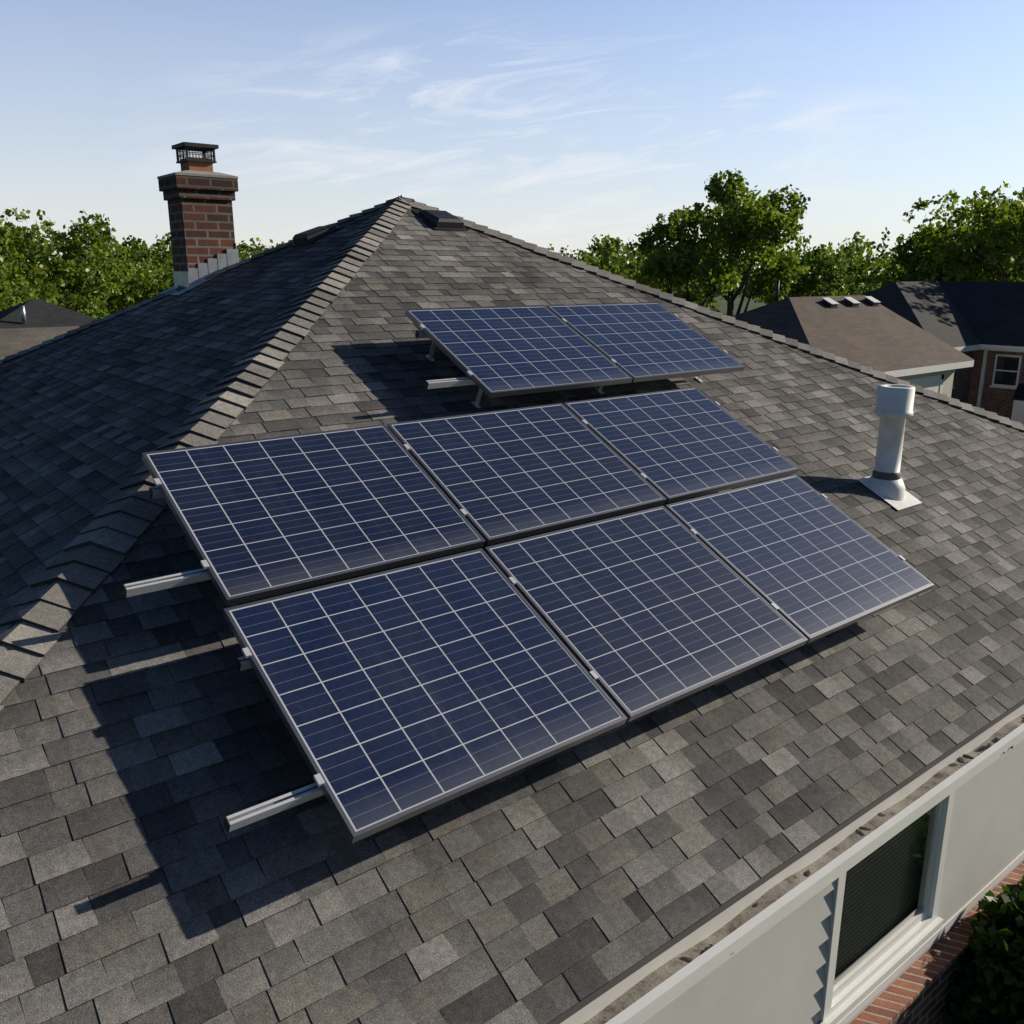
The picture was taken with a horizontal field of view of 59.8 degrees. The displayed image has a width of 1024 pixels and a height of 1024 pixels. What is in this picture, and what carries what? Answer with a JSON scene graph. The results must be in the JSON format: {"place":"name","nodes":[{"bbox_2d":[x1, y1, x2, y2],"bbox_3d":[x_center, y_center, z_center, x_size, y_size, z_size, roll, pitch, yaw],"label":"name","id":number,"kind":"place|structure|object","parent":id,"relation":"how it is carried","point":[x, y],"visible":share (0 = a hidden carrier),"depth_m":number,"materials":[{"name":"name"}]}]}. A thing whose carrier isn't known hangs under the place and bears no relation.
{"place":"outdoors","nodes":[
{"label":"outdoors","id":0,"kind":"place"},
{"bbox_2d":[0,299,96,328],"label":"neighbour house","id":1,"kind":"structure","parent":0,"point":[40,313],"depth_m":31.27,"materials":[{"name":"grey"}]},
{"bbox_2d":[20,306,26,321],"bbox_3d":[-16.662,-6.750,30.350,0.129,0.550,0.129,-4,16,-16],"label":"chimney pipe","id":2,"kind":"object","parent":1,"relation":"on","point":[23,313],"visible":1,"depth_m":30.30,"materials":[{"name":"silver metal"}]},
{"bbox_2d":[42,276,893,315],"bbox_3d":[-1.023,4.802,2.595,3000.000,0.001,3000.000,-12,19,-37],"label":"lawn","id":3,"kind":"structure","parent":0,"point":[722,308],"depth_m":157.96,"materials":[{"name":"green plant"}]},
{"bbox_2d":[12,226,43,283],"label":"tree","id":4,"kind":"object","parent":3,"relation":"on","point":[25,231],"visible":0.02,"depth_m":108.23,"materials":[{"name":"green plant"}]},
{"bbox_2d":[0,326,79,359],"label":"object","id":5,"kind":"object","parent":3,"relation":"on","point":[14,341],"depth_m":23.31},
{"bbox_2d":[4,231,91,308],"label":"tree","id":6,"kind":"object","parent":3,"relation":"on","point":[78,290],"visible":0.16,"depth_m":45.36,"materials":[{"name":"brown plant"}]},
{"bbox_2d":[0,207,139,318],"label":"tree foliage","id":7,"kind":"object","parent":6,"relation":"attached to","point":[50,266],"visible":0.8,"depth_m":44.30,"materials":[{"name":"green plant"}]},
{"bbox_2d":[2,219,152,297],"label":"tree","id":8,"kind":"object","parent":3,"relation":"on","point":[50,244],"depth_m":113.54,"materials":[{"name":"green plant"}]},
{"bbox_2d":[51,249,173,317],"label":"tree foliage","id":9,"kind":"object","parent":3,"relation":"on","point":[139,286],"visible":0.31,"depth_m":50.42,"materials":[{"name":"green plant"}]},
{"bbox_2d":[61,233,171,265],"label":"tree","id":10,"kind":"object","parent":3,"relation":"on","point":[133,242],"visible":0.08,"depth_m":128.55,"materials":[{"name":"green plant"}]},
{"bbox_2d":[236,237,279,256],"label":"tree","id":11,"kind":"object","parent":3,"relation":"on","point":[244,247],"visible":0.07,"depth_m":134.63,"materials":[{"name":"green plant"}]},
{"bbox_2d":[264,239,283,248],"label":"tree","id":12,"kind":"object","parent":3,"relation":"on","point":[271,241],"depth_m":131.78,"materials":[{"name":"green plant"}]},
{"bbox_2d":[548,235,636,273],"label":"tree","id":13,"kind":"object","parent":3,"relation":"on","point":[593,249],"visible":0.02,"depth_m":124.79,"materials":[{"name":"green plant"}]},
{"bbox_2d":[638,244,741,310],"bbox_3d":[7.970,-8.682,40.198,3.995,6.593,4.422,-12,19,-37],"label":"tree","id":14,"kind":"object","parent":3,"relation":"on","point":[675,264],"depth_m":39.21,"materials":[{"name":"green plant"}]},
{"bbox_2d":[672,243,756,302],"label":"tree","id":15,"kind":"object","parent":3,"relation":"on","point":[740,283],"depth_m":119.60,"materials":[{"name":"green plant"}]},
{"bbox_2d":[634,168,810,315],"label":"tree","id":16,"kind":"object","parent":3,"relation":"on","point":[771,221],"depth_m":41.37,"materials":[{"name":"green plant"}]},
{"bbox_2d":[735,231,875,304],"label":"tree","id":17,"kind":"object","parent":3,"relation":"on","point":[860,241],"depth_m":103.09,"materials":[{"name":"green plant"}]},
{"bbox_2d":[732,295,974,397],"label":"neighbour house","id":18,"kind":"structure","parent":3,"relation":"on","point":[882,338],"depth_m":26.84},
{"bbox_2d":[775,281,943,393],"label":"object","id":19,"kind":"object","parent":3,"relation":"on","point":[934,383],"visible":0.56,"depth_m":27.56,"materials":[{"name":"white paint"}]},
{"bbox_2d":[868,221,960,286],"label":"tree","id":20,"kind":"object","parent":3,"relation":"on","point":[906,259],"visible":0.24,"depth_m":52.32,"materials":[{"name":"green plant"}]},
{"bbox_2d":[821,227,1019,294],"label":"tree","id":21,"kind":"object","parent":3,"relation":"on","point":[898,239],"depth_m":99.54,"materials":[{"name":"green plant"}]},
{"bbox_2d":[863,281,980,403],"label":"neighbour house","id":22,"kind":"structure","parent":3,"relation":"on","point":[930,307],"depth_m":33.56,"materials":[{"name":"brick"}]},
{"bbox_2d":[891,946,971,1023],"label":"brick wainscot","id":23,"kind":"object","parent":3,"relation":"on","point":[929,1004],"depth_m":5.55,"materials":[{"name":"red brick"}]},
{"bbox_2d":[850,861,1023,1023],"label":"brick rowlock sill","id":24,"kind":"structure","parent":23,"relation":"on","point":[892,1002],"depth_m":5.44,"materials":[{"name":"red brick"}]},
{"bbox_2d":[837,851,1023,1023],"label":"wall trim boards","id":25,"kind":"object","parent":24,"relation":"on","point":[866,1000],"depth_m":5.55,"materials":[{"name":"white paint"}]},
{"bbox_2d":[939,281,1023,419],"bbox_3d":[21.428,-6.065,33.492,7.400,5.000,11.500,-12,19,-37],"label":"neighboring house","id":26,"kind":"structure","parent":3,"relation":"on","point":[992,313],"depth_m":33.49,"materials":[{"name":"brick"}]},
{"bbox_2d":[942,875,1023,1023],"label":"foundation shrub","id":27,"kind":"object","parent":3,"relation":"on","point":[988,988],"visible":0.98,"depth_m":5.53,"materials":[{"name":"green plant"}]},
{"bbox_2d":[943,220,1023,281],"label":"tree","id":28,"kind":"object","parent":3,"relation":"on","point":[1004,278],"visible":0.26,"depth_m":42.56,"materials":[{"name":"brown plant"}]},
{"bbox_2d":[902,189,1023,281],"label":"foliage","id":29,"kind":"object","parent":28,"relation":"on","point":[1007,227],"visible":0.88,"depth_m":42.27,"materials":[{"name":"green plant"}]},
{"bbox_2d":[952,344,1023,424],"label":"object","id":30,"kind":"object","parent":3,"relation":"on","point":[1006,372],"visible":0.62,"depth_m":32.42,"materials":[{"name":"white paint"}]},
{"bbox_2d":[972,232,1022,281],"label":"tree","id":31,"kind":"object","parent":3,"relation":"on","point":[1009,274],"visible":0.06,"depth_m":46.86,"materials":[{"name":"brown plant"}]},
{"bbox_2d":[910,181,1023,281],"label":"tree","id":32,"kind":"object","parent":31,"relation":"attached to","point":[978,263],"visible":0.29,"depth_m":46.17,"materials":[{"name":"green plant"}]},
{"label":"house walls","id":33,"kind":"object","parent":3,"relation":"on","visible":0},
{"bbox_2d":[1,252,989,1023],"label":"roof deck","id":34,"kind":"structure","parent":33,"relation":"on","point":[243,840],"depth_m":3.01,"materials":[{"name":"grey"}]},
{"bbox_2d":[0,208,1023,1023],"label":"roof shingles","id":35,"kind":"object","parent":34,"relation":"on","point":[76,440],"visible":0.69,"depth_m":3.63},
{"bbox_2d":[157,142,237,271],"bbox_3d":[-2.923,-2.663,8.394,0.580,1.484,0.490,-12,19,-37],"label":"chimney","id":36,"kind":"object","parent":35,"relation":"on","point":[198,195],"visible":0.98,"depth_m":8.20,"materials":[{"name":"brick"}]},
{"bbox_2d":[159,243,238,294],"bbox_3d":[-2.969,-2.309,8.450,0.630,0.468,0.580,-12,19,-37],"label":"chimney flashing","id":37,"kind":"object","parent":36,"relation":"attached to","point":[190,278],"visible":0.76,"depth_m":8.32,"materials":[{"name":"silver metal"}]},
{"bbox_2d":[289,225,344,245],"bbox_3d":[-1.808,-2.563,8.250,0.392,0.187,0.380,-12,19,-37],"label":"box vent","id":38,"kind":"object","parent":35,"relation":"on","point":[309,236],"visible":1,"depth_m":8.14,"materials":[{"name":"plastic"}]},
{"bbox_2d":[411,209,468,230],"bbox_3d":[-0.667,-2.712,8.269,0.380,0.197,0.387,-12,19,-37],"label":"box vent","id":39,"kind":"object","parent":35,"relation":"on","point":[439,220],"visible":1,"depth_m":8.17,"materials":[{"name":"plastic"}]},
{"bbox_2d":[122,314,905,832],"bbox_3d":[0.217,-0.253,5.141,4.998,1.529,2.741,-12,19,-37],"label":"solar panel mounting","id":40,"kind":"object","parent":35,"relation":"on","point":[248,816],"visible":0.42,"depth_m":3.44,"materials":[{"name":"silver metal"}]},
{"bbox_2d":[142,302,933,842],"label":"solar panels","id":41,"kind":"object","parent":40,"relation":"on","point":[404,692],"visible":1,"depth_m":4.17,"materials":[{"name":"blue glass"}]},
{"bbox_2d":[857,384,921,510],"bbox_3d":[2.740,-0.478,6.387,0.340,0.843,0.349,-12,19,-37],"label":"plumbing vent pipe","id":42,"kind":"object","parent":35,"relation":"on","point":[893,409],"visible":0.99,"depth_m":6.34,"materials":[{"name":"white plastic"}]},
{"bbox_2d":[0,195,1023,712],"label":"roof ridge caps","id":43,"kind":"object","parent":34,"relation":"on","point":[42,613],"visible":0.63,"depth_m":4.94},
{"bbox_2d":[560,705,1023,1023],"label":"gutter and fascia","id":44,"kind":"object","parent":33,"relation":"on","point":[651,1003],"visible":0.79,"depth_m":3.44,"materials":[{"name":"white metal"}]},
{"bbox_2d":[549,700,1023,1023],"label":"drip edge","id":45,"kind":"object","parent":44,"relation":"on","point":[644,961],"visible":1,"depth_m":3.45,"materials":[{"name":"silver metal"}]},
{"bbox_2d":[584,714,1023,1023],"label":"gutter","id":46,"kind":"object","parent":44,"relation":"in","point":[645,985],"visible":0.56,"depth_m":3.51,"materials":[{"name":"grey metal"}]},
{"bbox_2d":[680,717,1023,962],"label":"leaf debris","id":47,"kind":"object","parent":46,"relation":"on","point":[807,873],"visible":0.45,"depth_m":3.93,"materials":[{"name":"brown plant"}]},
{"bbox_2d":[643,740,1023,1023],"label":"wall siding","id":48,"kind":"object","parent":33,"relation":"attached to","point":[774,974],"visible":0.34,"depth_m":4.59,"materials":[{"name":"paint"}]},
{"bbox_2d":[820,791,954,1023],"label":"window frame","id":49,"kind":"object","parent":48,"relation":"attached to","point":[854,987],"visible":0.57,"depth_m":5.16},
{"bbox_2d":[834,805,936,985],"bbox_3d":[2.123,2.073,5.039,1.030,1.004,0.004,-12,19,-37],"label":"window glass","id":50,"kind":"object","parent":49,"relation":"in","point":[884,890],"visible":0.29,"depth_m":5.05,"materials":[{"name":"black glass"}]},
{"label":"tree trunk","id":51,"kind":"object","parent":3,"relation":"on","visible":0},
{"bbox_2d":[116,232,173,308],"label":"tree foliage","id":52,"kind":"object","parent":51,"relation":"on","point":[161,258],"visible":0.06,"depth_m":66.51,"materials":[{"name":"green plant"}]},
{"bbox_3d":[-24.282,-8.135,39.132,5.104,6.093,4.708,-12,19,-37],"label":"tree trunk","id":53,"kind":"object","parent":3,"relation":"on","visible":0},
{"bbox_2d":[0,243,46,310],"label":"tree","id":54,"kind":"object","parent":53,"relation":"attached to","point":[10,292],"visible":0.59,"depth_m":39.04,"materials":[{"name":"green plant"}]},
{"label":"tree trunk","id":55,"kind":"object","parent":3,"relation":"on","visible":0},
{"bbox_2d":[153,248,249,268],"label":"tree","id":56,"kind":"object","parent":55,"relation":"on","point":[245,255],"visible":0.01,"depth_m":79.64,"materials":[{"name":"green plant"}]},
{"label":"tree trunk","id":57,"kind":"object","parent":3,"relation":"on","visible":0},
{"bbox_2d":[740,240,900,300],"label":"tree foliage","id":58,"kind":"object","parent":57,"relation":"on","point":[834,265],"visible":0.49,"depth_m":85.46,"materials":[{"name":"green plant"}]},
{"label":"tree trunk","id":59,"kind":"object","parent":3,"relation":"on","visible":0},
{"bbox_2d":[579,234,712,296],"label":"tree foliage","id":60,"kind":"object","parent":59,"relation":"on","point":[631,263],"visible":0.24,"depth_m":81.06,"materials":[{"name":"green plant"}]},
{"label":"tree trunk","id":61,"kind":"object","parent":3,"relation":"on","visible":0},
{"bbox_2d":[568,249,635,280],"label":"tree foliage","id":62,"kind":"object","parent":61,"relation":"attached to","point":[606,264],"visible":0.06,"depth_m":73.45,"materials":[{"name":"green plant"}]},
{"bbox_2d":[0,0,1023,275],"label":"sky","id":63,"kind":"structure","parent":0,"point":[559,123],"materials":[{"name":"blue"}]}
]}

